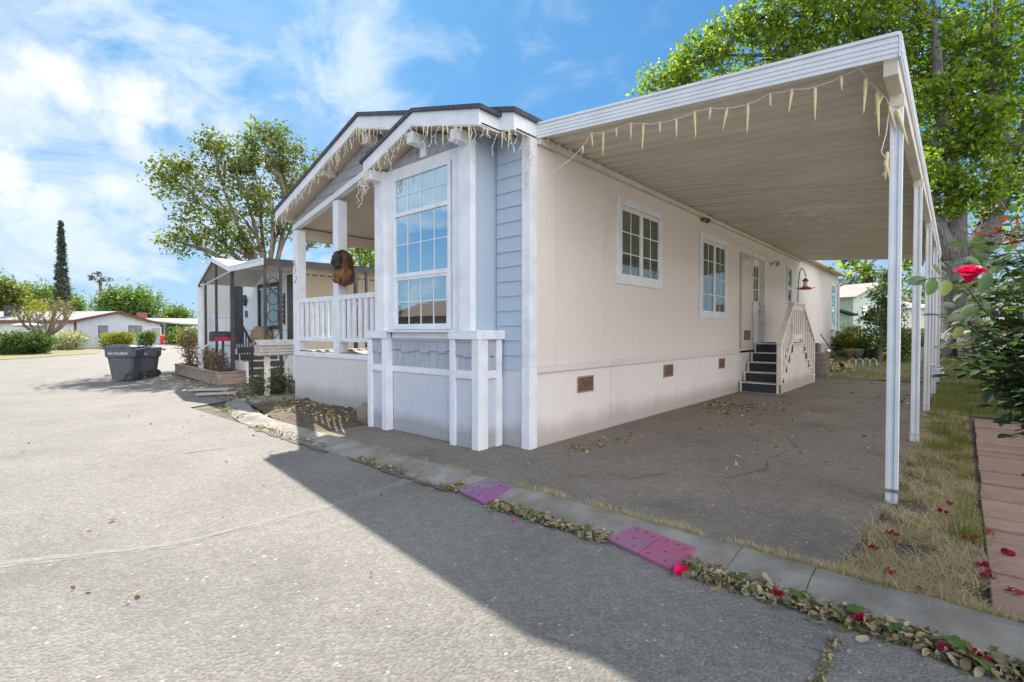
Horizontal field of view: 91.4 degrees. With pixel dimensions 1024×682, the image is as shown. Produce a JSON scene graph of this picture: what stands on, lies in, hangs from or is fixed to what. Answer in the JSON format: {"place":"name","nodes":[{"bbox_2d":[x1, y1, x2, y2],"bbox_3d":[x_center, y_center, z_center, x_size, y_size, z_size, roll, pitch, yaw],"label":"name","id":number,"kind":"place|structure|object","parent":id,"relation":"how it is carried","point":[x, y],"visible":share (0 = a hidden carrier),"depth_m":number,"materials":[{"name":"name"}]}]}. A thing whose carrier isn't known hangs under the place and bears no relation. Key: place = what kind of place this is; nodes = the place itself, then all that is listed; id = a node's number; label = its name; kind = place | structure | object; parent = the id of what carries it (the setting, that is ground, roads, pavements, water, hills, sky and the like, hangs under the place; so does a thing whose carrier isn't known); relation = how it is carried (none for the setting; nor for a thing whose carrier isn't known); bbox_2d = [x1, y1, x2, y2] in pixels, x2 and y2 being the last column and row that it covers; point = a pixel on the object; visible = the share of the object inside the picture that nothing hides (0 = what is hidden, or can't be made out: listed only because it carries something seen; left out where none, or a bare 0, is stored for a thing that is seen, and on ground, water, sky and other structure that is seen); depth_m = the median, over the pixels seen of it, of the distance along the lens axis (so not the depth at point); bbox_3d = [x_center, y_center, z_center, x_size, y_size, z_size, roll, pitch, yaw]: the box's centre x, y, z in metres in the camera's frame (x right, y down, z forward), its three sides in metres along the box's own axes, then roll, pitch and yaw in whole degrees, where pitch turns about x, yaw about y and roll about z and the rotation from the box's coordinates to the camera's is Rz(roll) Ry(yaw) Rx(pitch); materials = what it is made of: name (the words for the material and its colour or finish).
{"place":"outdoors","nodes":[
{"label":"outdoors","id":0,"kind":"place"},
{"bbox_2d":[0,347,102,359],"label":"verge","id":1,"kind":"structure","parent":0,"point":[77,351],"depth_m":33.63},
{"bbox_2d":[0,328,60,354],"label":"bush","id":2,"kind":"object","parent":1,"relation":"on","point":[18,343],"visible":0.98,"depth_m":32.54,"materials":[{"name":"green plant"}]},
{"bbox_2d":[7,296,77,351],"bbox_3d":[-34.015,-1.296,36.473,3.769,4.218,3.788,-1,1,-38],"label":"pollarded tree","id":3,"kind":"object","parent":1,"relation":"on","point":[52,328],"visible":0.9,"depth_m":36.10,"materials":[{"name":"green plant"}]},
{"bbox_2d":[43,329,95,349],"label":"bush","id":4,"kind":"object","parent":1,"relation":"on","point":[71,342],"visible":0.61,"depth_m":40.81,"materials":[{"name":"plant"}]},
{"bbox_2d":[0,305,156,347],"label":"mobile home","id":5,"kind":"object","parent":1,"relation":"on","point":[93,323],"visible":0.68,"depth_m":46.00,"materials":[{"name":"white paint"}]},
{"bbox_2d":[128,325,141,336],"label":"window","id":6,"kind":"structure","parent":5,"relation":"in","point":[130,327],"depth_m":50.22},
{"bbox_2d":[194,379,294,397],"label":"bare earth","id":7,"kind":"structure","parent":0,"point":[240,385],"depth_m":13.28,"materials":[{"name":"soil"}]},
{"bbox_2d":[174,363,245,384],"bbox_3d":[-9.831,1.004,15.797,5.369,0.362,0.820,1,1,42],"label":"raised planter","id":8,"kind":"object","parent":7,"relation":"on","point":[236,376],"visible":0.88,"depth_m":14.38,"materials":[{"name":"brown wood"}]},
{"bbox_2d":[177,328,197,365],"bbox_3d":[-11.035,0.250,17.053,1.097,1.430,0.690,1,1,42],"label":"dry plant","id":9,"kind":"object","parent":8,"relation":"in","point":[189,349],"visible":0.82,"depth_m":17.02,"materials":[{"name":"plant"}]},
{"bbox_2d":[186,342,210,368],"bbox_3d":[-10.031,0.517,16.158,1.122,0.962,0.691,1,1,42],"label":"dry plant","id":10,"kind":"object","parent":8,"relation":"in","point":[196,361],"visible":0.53,"depth_m":16.07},
{"bbox_2d":[199,348,224,370],"bbox_3d":[-9.058,0.587,15.219,0.949,0.955,0.744,0,1,4],"label":"dry plant","id":11,"kind":"object","parent":8,"relation":"in","point":[209,356],"visible":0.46,"depth_m":15.13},
{"bbox_2d":[203,352,230,371],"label":"dry plant","id":12,"kind":"object","parent":8,"relation":"on","point":[218,361],"visible":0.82,"depth_m":14.49,"materials":[{"name":"plant"}]},
{"bbox_2d":[203,331,239,371],"bbox_3d":[-8.484,0.373,14.471,0.923,1.308,0.797,1,1,42],"label":"mailbox","id":13,"kind":"object","parent":8,"relation":"on","point":[222,336],"visible":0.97,"depth_m":14.17,"materials":[{"name":"black paint"}]},
{"bbox_2d":[235,311,291,382],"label":"porch steps","id":14,"kind":"structure","parent":7,"relation":"on","point":[243,353],"depth_m":14.95,"materials":[{"name":"black wood"}]},
{"bbox_2d":[241,362,294,395],"bbox_3d":[-5.741,0.932,11.775,1.569,1.014,1.223,1,1,42],"label":"bush","id":15,"kind":"object","parent":7,"relation":"on","point":[278,385],"visible":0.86,"depth_m":11.55,"materials":[{"name":"green plant"}]},
{"bbox_2d":[249,392,294,404],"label":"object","id":16,"kind":"structure","parent":0,"point":[260,400],"depth_m":10.87,"materials":[{"name":"stone"}]},
{"bbox_2d":[251,339,293,394],"bbox_3d":[-5.481,0.625,11.613,0.482,1.313,0.930,1,1,42],"label":"mailbox","id":17,"kind":"object","parent":16,"relation":"on","point":[266,349],"visible":0.73,"depth_m":11.43,"materials":[{"name":"grey wood"}]},
{"bbox_2d":[0,343,1023,681],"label":"road","id":18,"kind":"structure","parent":0,"point":[458,587],"depth_m":3.00,"materials":[{"name":"asphalt"}]},
{"bbox_2d":[103,344,148,381],"bbox_3d":[-11.764,0.661,15.262,0.983,1.109,0.706,0,1,-12],"label":"wheeled bin","id":19,"kind":"object","parent":18,"relation":"on","point":[124,360],"visible":1,"depth_m":15.00,"materials":[{"name":"plastic"}]},
{"bbox_2d":[0,441,268,485],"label":"road seam","id":20,"kind":"object","parent":18,"relation":"on","point":[119,462],"visible":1,"depth_m":5.72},
{"bbox_2d":[140,346,165,377],"bbox_3d":[-12.032,0.678,16.477,0.912,1.029,0.655,0,1,-18],"label":"wheeled bin","id":21,"kind":"object","parent":18,"relation":"on","point":[149,362],"visible":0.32,"depth_m":16.28,"materials":[{"name":"plastic"}]},
{"bbox_2d":[136,312,197,343],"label":"house","id":22,"kind":"structure","parent":18,"relation":"on","point":[158,328],"depth_m":65.24,"materials":[{"name":"white paint"}]},
{"bbox_2d":[0,478,412,567],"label":"road seam","id":23,"kind":"object","parent":18,"relation":"on","point":[51,558],"visible":1,"depth_m":3.55,"materials":[{"name":"concrete"}]},
{"bbox_2d":[188,387,232,390],"bbox_3d":[-7.526,1.210,12.484,0.960,0.063,0.280,0,1,-4],"label":"plank","id":24,"kind":"object","parent":18,"relation":"on","point":[209,389],"visible":1,"depth_m":12.36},
{"bbox_2d":[195,391,238,395],"bbox_3d":[-6.891,1.225,11.693,0.840,0.061,0.260,0,1,-15],"label":"plank","id":25,"kind":"object","parent":18,"relation":"on","point":[215,393],"visible":0.99,"depth_m":11.61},
{"bbox_2d":[154,376,356,421],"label":"bed leaves","id":26,"kind":"object","parent":18,"relation":"on","point":[307,406],"visible":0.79,"depth_m":9.63,"materials":[{"name":"brown plant"}]},
{"bbox_2d":[249,426,328,452],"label":"gutter dirt","id":27,"kind":"structure","parent":18,"relation":"on","point":[291,440],"depth_m":6.84,"materials":[{"name":"soil"}]},
{"bbox_2d":[348,456,450,491],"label":"gutter dirt","id":28,"kind":"structure","parent":18,"relation":"on","point":[398,475],"depth_m":5.14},
{"bbox_2d":[459,477,500,498],"bbox_3d":[-0.290,1.372,4.678,0.389,0.070,0.213,-1,1,-42],"label":"ramp plate","id":29,"kind":"object","parent":18,"relation":"on","point":[475,488],"visible":0.94,"depth_m":4.66,"materials":[{"name":"purple paint"}]},
{"bbox_2d":[472,483,512,504],"bbox_3d":[-0.177,1.379,4.523,0.195,0.070,0.409,1,1,42],"label":"ramp plate","id":30,"kind":"object","parent":18,"relation":"on","point":[491,494],"visible":0.94,"depth_m":4.48,"materials":[{"name":"purple paint"}]},
{"bbox_2d":[213,395,1023,681],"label":"gutter leaves","id":31,"kind":"object","parent":18,"relation":"on","point":[895,636],"visible":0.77,"depth_m":2.68,"materials":[{"name":"brown plant"}]},
{"bbox_2d":[791,590,811,602],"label":"green leaf","id":32,"kind":"object","parent":31,"relation":"on","point":[801,594],"visible":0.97,"depth_m":2.74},
{"bbox_2d":[843,603,864,613],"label":"green leaf","id":33,"kind":"object","parent":31,"relation":"on","point":[853,607],"visible":0.82,"depth_m":2.61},
{"bbox_2d":[847,612,866,622],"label":"petal clump","id":34,"kind":"object","parent":31,"relation":"on","point":[858,616],"visible":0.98,"depth_m":2.54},
{"bbox_2d":[942,635,970,651],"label":"green leaf","id":35,"kind":"object","parent":31,"relation":"on","point":[957,642],"visible":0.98,"depth_m":2.33,"materials":[{"name":"plant"}]},
{"bbox_2d":[968,654,996,669],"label":"green leaf","id":36,"kind":"object","parent":31,"relation":"on","point":[986,664],"visible":1,"depth_m":2.19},
{"bbox_2d":[608,525,662,555],"bbox_3d":[0.882,1.403,3.533,0.302,0.063,0.262,-1,1,-35],"label":"ramp plate","id":37,"kind":"object","parent":18,"relation":"on","point":[635,540],"visible":0.88,"depth_m":3.51,"materials":[{"name":"pink paint"}]},
{"bbox_2d":[638,536,695,570],"bbox_3d":[1.027,1.410,3.328,0.332,0.062,0.250,-1,1,-41],"label":"ramp plate","id":38,"kind":"object","parent":18,"relation":"on","point":[669,554],"visible":0.99,"depth_m":3.31,"materials":[{"name":"pink paint"}]},
{"bbox_2d":[672,562,688,575],"bbox_3d":[1.045,1.410,3.090,0.107,0.093,0.101,0,1,10],"label":"fallen bloom","id":39,"kind":"object","parent":18,"relation":"on","point":[679,569],"visible":0.94,"depth_m":3.06,"materials":[{"name":"red plant"}]},
{"bbox_2d":[389,468,1015,675],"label":"twig litter","id":40,"kind":"object","parent":18,"relation":"on","point":[642,555],"visible":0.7,"depth_m":3.56,"materials":[{"name":"plant"}]},
{"bbox_2d":[808,634,841,681],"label":"crack weeds","id":41,"kind":"object","parent":18,"relation":"on","point":[826,657],"visible":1,"depth_m":2.26,"materials":[{"name":"beige plant"}]},
{"bbox_2d":[0,0,1023,328],"label":"sky","id":42,"kind":"structure","parent":0,"point":[90,90],"materials":[{"name":"blue"}]},
{"bbox_2d":[69,369,1020,609],"bbox_3d":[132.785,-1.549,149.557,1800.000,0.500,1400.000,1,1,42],"label":"ground","id":43,"kind":"structure","parent":0,"point":[220,413],"depth_m":4.44,"materials":[{"name":"soil"}]},
{"bbox_2d":[0,268,40,310],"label":"broad tree","id":44,"kind":"object","parent":43,"relation":"on","point":[10,294],"visible":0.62,"depth_m":62.03,"materials":[{"name":"green plant"}]},
{"bbox_2d":[20,290,57,310],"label":"broad tree","id":45,"kind":"object","parent":43,"relation":"on","point":[39,304],"visible":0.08,"depth_m":72.83,"materials":[{"name":"green plant"}]},
{"bbox_2d":[16,275,85,309],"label":"broad tree","id":46,"kind":"object","parent":43,"relation":"on","point":[45,292],"visible":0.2,"depth_m":93.47,"materials":[{"name":"plant"}]},
{"bbox_2d":[51,220,71,310],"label":"cypress tree","id":47,"kind":"object","parent":43,"relation":"on","point":[61,277],"visible":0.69,"depth_m":89.43,"materials":[{"name":"green plant"}]},
{"bbox_2d":[50,293,93,310],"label":"broad tree","id":48,"kind":"object","parent":43,"relation":"on","point":[79,306],"visible":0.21,"depth_m":95.93,"materials":[{"name":"plant"}]},
{"bbox_2d":[87,271,112,309],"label":"palm tree","id":49,"kind":"object","parent":43,"relation":"on","point":[99,281],"visible":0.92,"depth_m":110.14,"materials":[{"name":"green plant"}]},
{"bbox_2d":[95,330,137,348],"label":"bush","id":50,"kind":"object","parent":43,"relation":"on","point":[112,338],"visible":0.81,"depth_m":43.58,"materials":[{"name":"green plant"}]},
{"bbox_2d":[82,279,175,325],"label":"broad tree","id":51,"kind":"object","parent":43,"relation":"on","point":[132,302],"visible":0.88,"depth_m":68.32,"materials":[{"name":"plant"}]},
{"bbox_2d":[134,329,157,345],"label":"bush","id":52,"kind":"object","parent":43,"relation":"on","point":[149,336],"visible":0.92,"depth_m":47.70,"materials":[{"name":"plant"}]},
{"bbox_2d":[158,301,196,328],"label":"broad tree","id":53,"kind":"object","parent":43,"relation":"on","point":[181,313],"visible":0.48,"depth_m":83.02,"materials":[{"name":"plant"}]},
{"bbox_2d":[163,324,193,344],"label":"hedge","id":54,"kind":"object","parent":43,"relation":"on","point":[169,335],"visible":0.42,"depth_m":56.62,"materials":[{"name":"green plant"}]},
{"bbox_2d":[172,325,197,347],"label":"hedge","id":55,"kind":"object","parent":43,"relation":"on","point":[193,332],"visible":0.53,"depth_m":45.50,"materials":[{"name":"green plant"}]},
{"bbox_2d":[136,113,330,262],"bbox_3d":[-13.691,-5.087,25.275,9.330,12.819,5.217,0,1,-19],"label":"sycamore tree","id":56,"kind":"object","parent":43,"relation":"on","point":[278,167],"visible":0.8,"depth_m":24.99,"materials":[{"name":"green plant"}]},
{"bbox_2d":[239,160,258,176],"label":"mistletoe clump","id":57,"kind":"object","parent":56,"relation":"hanging from","point":[251,172],"visible":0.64,"depth_m":25.48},
{"bbox_2d":[197,257,374,382],"bbox_3d":[-4.532,-0.919,22.234,10.281,4.000,16.745,1,1,42],"label":"mobile home","id":58,"kind":"object","parent":43,"relation":"on","point":[253,293],"visible":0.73,"depth_m":15.85,"materials":[{"name":"white paint"}]},
{"bbox_2d":[234,286,242,343],"bbox_3d":[-10.045,-0.974,18.223,1.060,2.140,0.059,1,1,42],"label":"security door","id":59,"kind":"structure","parent":58,"relation":"in","point":[238,290],"depth_m":18.02,"materials":[{"name":"black paint"}]},
{"bbox_2d":[250,327,272,341],"bbox_3d":[-8.077,-0.164,16.131,0.672,0.600,0.672,1,1,42],"label":"clay pot","id":60,"kind":"object","parent":58,"relation":"on","point":[257,333],"visible":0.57,"depth_m":15.86,"materials":[{"name":"ceramic"}]},
{"bbox_2d":[257,282,278,328],"bbox_3d":[-7.996,-1.139,16.407,1.670,1.500,0.050,1,1,42],"label":"window","id":61,"kind":"structure","parent":58,"relation":"in","point":[273,315],"depth_m":16.38,"materials":[{"name":"glass"}]},
{"bbox_2d":[251,397,367,431],"bbox_3d":[-3.815,1.242,9.095,3.750,0.142,1.300,1,1,42],"label":"soil bed","id":62,"kind":"object","parent":43,"relation":"on","point":[311,422],"visible":0.75,"depth_m":8.45,"materials":[{"name":"soil"}]},
{"bbox_2d":[356,403,367,423],"bbox_3d":[-2.367,1.209,8.175,0.437,0.435,0.348,1,1,42],"label":"stone","id":63,"kind":"object","parent":62,"relation":"on","point":[362,413],"visible":0.41,"depth_m":8.04,"materials":[{"name":"stone"}]},
{"bbox_2d":[347,247,374,266],"bbox_3d":[-6.766,-2.806,24.547,3.945,8.286,3.558,0,1,20],"label":"sycamore tree","id":64,"kind":"object","parent":43,"relation":"on","point":[366,257],"visible":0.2,"depth_m":23.68,"materials":[{"name":"green plant"}]},
{"bbox_2d":[272,103,857,450],"bbox_3d":[5.208,-1.351,16.342,7.339,5.125,23.089,1,1,42],"label":"mobile home","id":65,"kind":"object","parent":43,"relation":"on","point":[569,299],"visible":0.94,"depth_m":7.44,"materials":[{"name":"beige"}]},
{"bbox_2d":[274,126,384,232],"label":"string lights","id":66,"kind":"object","parent":65,"relation":"hanging from","point":[307,184],"visible":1,"depth_m":8.73,"materials":[{"name":"beige plastic"}]},
{"bbox_2d":[330,250,354,286],"bbox_3d":[-3.103,-1.336,9.170,0.408,0.666,0.471,1,1,42],"label":"wood burl","id":67,"kind":"object","parent":65,"relation":"attached to","point":[342,264],"visible":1,"depth_m":9.03,"materials":[{"name":"wood"}]},
{"bbox_2d":[356,175,376,207],"bbox_3d":[-2.214,-2.262,7.552,0.355,0.491,0.173,1,1,34],"label":"light tangle","id":68,"kind":"object","parent":65,"relation":"hanging from","point":[364,190],"visible":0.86,"depth_m":7.55,"materials":[{"name":"white plastic"}]},
{"bbox_2d":[392,159,451,328],"bbox_3d":[-1.300,-1.295,7.098,1.290,2.258,0.035,1,1,42],"label":"bay window","id":69,"kind":"structure","parent":65,"relation":"in","point":[422,198],"depth_m":7.06,"materials":[{"name":"glass"}]},
{"bbox_2d":[362,124,533,188],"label":"string lights","id":70,"kind":"object","parent":65,"relation":"hanging from","point":[454,129],"visible":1,"depth_m":6.27,"materials":[{"name":"beige plastic"}]},
{"bbox_2d":[522,137,534,193],"bbox_3d":[0.208,-2.183,6.199,0.032,0.674,0.217,-1,1,-42],"label":"light tangle","id":71,"kind":"object","parent":65,"relation":"hanging from","point":[529,165],"visible":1,"depth_m":6.21,"materials":[{"name":"white plastic"}]},
{"bbox_2d":[616,195,662,289],"bbox_3d":[2.169,-1.604,8.416,0.030,1.370,1.610,1,1,42],"label":"window","id":72,"kind":"structure","parent":65,"relation":"in","point":[639,238],"depth_m":8.36,"materials":[{"name":"white paint"}]},
{"bbox_2d":[699,232,727,318],"bbox_3d":[4.439,-1.387,10.978,0.030,1.780,1.650,1,1,42],"label":"window","id":73,"kind":"structure","parent":65,"relation":"in","point":[713,259],"depth_m":10.93,"materials":[{"name":"white paint"}]},
{"bbox_2d":[739,252,753,347],"bbox_3d":[5.969,-1.014,12.697,0.045,2.370,1.060,1,1,42],"label":"door","id":74,"kind":"structure","parent":65,"relation":"in","point":[746,303],"depth_m":12.65,"materials":[{"name":"paint"}]},
{"bbox_2d":[753,259,761,343],"bbox_3d":[6.608,-1.076,13.593,0.100,2.300,1.030,1,1,42],"label":"door","id":75,"kind":"structure","parent":65,"relation":"in","point":[756,311],"depth_m":13.76,"materials":[{"name":"white paint"}]},
{"bbox_2d":[786,265,792,303],"bbox_3d":[8.855,-1.771,15.945,0.030,1.220,0.650,1,1,42],"label":"window","id":76,"kind":"structure","parent":65,"relation":"in","point":[789,275],"depth_m":15.95,"materials":[{"name":"glass"}]},
{"bbox_2d":[830,283,836,329],"bbox_3d":[13.962,-1.479,21.666,0.080,2.020,1.180,1,1,42],"label":"window","id":77,"kind":"structure","parent":65,"relation":"in","point":[833,286],"depth_m":21.71,"materials":[{"name":"glass"}]},
{"bbox_2d":[225,398,1023,660],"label":"kerb","id":78,"kind":"structure","parent":43,"relation":"on","point":[984,630],"depth_m":3.19,"materials":[{"name":"concrete"}]},
{"bbox_2d":[838,270,860,284],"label":"background tree","id":79,"kind":"object","parent":43,"relation":"on","point":[852,281],"visible":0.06,"depth_m":59.50,"materials":[{"name":"green plant"}]},
{"bbox_2d":[852,265,880,283],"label":"background tree","id":80,"kind":"object","parent":43,"relation":"on","point":[868,277],"visible":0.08,"depth_m":54.62,"materials":[{"name":"green plant"}]},
{"bbox_2d":[840,282,909,344],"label":"house","id":81,"kind":"structure","parent":43,"relation":"on","point":[851,295],"depth_m":33.55,"materials":[{"name":"white"}]},
{"bbox_2d":[886,302,924,327],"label":"house","id":82,"kind":"structure","parent":43,"relation":"on","point":[909,315],"depth_m":34.60,"materials":[{"name":"paint"}]},
{"bbox_2d":[901,268,924,308],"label":"background tree","id":83,"kind":"object","parent":43,"relation":"on","point":[909,294],"visible":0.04,"depth_m":47.63,"materials":[{"name":"plant"}]},
{"bbox_2d":[908,202,1023,476],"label":"rose bush","id":84,"kind":"object","parent":43,"relation":"on","point":[1009,382],"visible":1,"depth_m":2.41,"materials":[{"name":"green plant"}]},
{"bbox_2d":[917,381,1020,550],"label":"grass","id":85,"kind":"structure","parent":43,"relation":"on","point":[960,441],"depth_m":6.61,"materials":[{"name":"plant"}]},
{"bbox_2d":[979,260,1023,318],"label":"background tree","id":86,"kind":"object","parent":43,"relation":"on","point":[996,273],"visible":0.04,"depth_m":59.11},
{"bbox_2d":[320,378,938,569],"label":"driveway","id":87,"kind":"structure","parent":0,"point":[793,497],"depth_m":5.68,"materials":[{"name":"concrete"}]},
{"bbox_2d":[536,31,940,506],"bbox_3d":[6.390,-0.755,10.486,3.716,4.154,14.314,1,1,42],"label":"carport","id":88,"kind":"object","parent":87,"relation":"on","point":[798,183],"visible":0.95,"depth_m":6.33,"materials":[{"name":"white metal"}]},
{"bbox_2d":[534,68,908,180],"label":"string lights","id":89,"kind":"object","parent":88,"relation":"hanging from","point":[878,99],"visible":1,"depth_m":4.32,"materials":[{"name":"white plastic"}]},
{"bbox_2d":[739,302,815,394],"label":"entry steps","id":90,"kind":"structure","parent":87,"relation":"on","point":[779,366],"depth_m":12.66,"materials":[{"name":"paint"}]},
{"bbox_2d":[795,267,815,301],"bbox_3d":[7.831,-1.481,13.464,0.482,0.967,1.096,1,1,42],"label":"bird feeder","id":91,"kind":"object","parent":90,"relation":"attached to","point":[805,284],"visible":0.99,"depth_m":13.63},
{"bbox_2d":[822,408,1018,629],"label":"dry grass","id":92,"kind":"structure","parent":0,"point":[895,564],"depth_m":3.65,"materials":[{"name":"plant"}]},
{"bbox_2d":[318,430,1021,621],"bbox_3d":[-0.081,1.356,4.941,7.232,0.102,0.386,1,1,42],"label":"dry fringe","id":93,"kind":"object","parent":92,"relation":"on","point":[695,531],"visible":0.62,"depth_m":3.07,"materials":[{"name":"plant"}]},
{"bbox_2d":[827,346,1017,385],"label":"lawn","id":94,"kind":"structure","parent":0,"point":[868,372],"depth_m":17.08,"materials":[{"name":"plant"}]},
{"bbox_2d":[805,352,831,377],"bbox_3d":[10.035,0.795,16.517,0.800,0.827,0.800,1,1,42],"label":"air conditioner","id":95,"kind":"object","parent":94,"relation":"on","point":[821,366],"visible":0.52,"depth_m":16.20,"materials":[{"name":"metal"}]},
{"bbox_2d":[815,343,830,353],"bbox_3d":[11.113,0.535,18.062,0.596,0.950,1.450,1,1,42],"label":"meter box","id":96,"kind":"object","parent":94,"relation":"on","point":[820,347],"visible":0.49,"depth_m":17.84,"materials":[{"name":"metal"}]},
{"bbox_2d":[625,0,1023,358],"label":"ash tree","id":97,"kind":"object","parent":94,"relation":"on","point":[941,97],"visible":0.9,"depth_m":19.88,"materials":[{"name":"green plant"}]},
{"bbox_2d":[831,331,853,355],"bbox_3d":[14.348,0.175,21.498,1.319,1.207,1.403,0,1,-13],"label":"bush","id":98,"kind":"object","parent":94,"relation":"on","point":[837,347],"visible":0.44,"depth_m":21.50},
{"bbox_2d":[828,358,860,372],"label":"clippings","id":99,"kind":"object","parent":94,"relation":"on","point":[833,367],"visible":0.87,"depth_m":17.63,"materials":[{"name":"plant"}]},
{"bbox_2d":[839,309,857,333],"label":"garden shed","id":100,"kind":"structure","parent":94,"relation":"on","point":[844,316],"depth_m":28.00,"materials":[{"name":"paint"}]},
{"bbox_2d":[832,322,873,348],"bbox_3d":[14.264,-0.109,21.075,1.554,1.597,1.414,1,1,42],"label":"bush","id":101,"kind":"object","parent":94,"relation":"on","point":[856,329],"visible":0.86,"depth_m":20.89,"materials":[{"name":"green plant"}]},
{"bbox_2d":[853,334,885,356],"bbox_3d":[14.936,0.211,20.964,1.386,1.289,1.674,1,1,42],"label":"bush","id":102,"kind":"object","parent":94,"relation":"on","point":[864,346],"visible":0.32,"depth_m":20.76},
{"bbox_2d":[855,266,910,360],"bbox_3d":[14.490,-0.958,19.471,1.838,3.942,1.734,1,1,42],"label":"tree","id":103,"kind":"object","parent":94,"relation":"on","point":[879,314],"visible":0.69,"depth_m":19.45,"materials":[{"name":"green plant"}]},
{"bbox_2d":[871,324,923,359],"bbox_3d":[15.170,0.100,19.526,1.900,1.574,1.806,1,1,42],"label":"bush","id":104,"kind":"object","parent":94,"relation":"on","point":[905,346],"visible":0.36,"depth_m":19.24,"materials":[{"name":"green plant"}]},
{"bbox_2d":[828,360,972,383],"bbox_3d":[13.008,0.932,17.380,4.656,0.419,5.934,1,1,42],"label":"cut straw","id":105,"kind":"object","parent":94,"relation":"on","point":[885,373],"visible":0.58,"depth_m":16.57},
{"bbox_2d":[928,383,1020,420],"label":"side lawn","id":106,"kind":"structure","parent":0,"point":[992,416],"depth_m":9.93,"materials":[{"name":"plant"}]},
{"bbox_2d":[974,419,1023,622],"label":"paver path","id":107,"kind":"structure","parent":0,"point":[1002,501],"depth_m":4.25,"materials":[{"name":"brick"}]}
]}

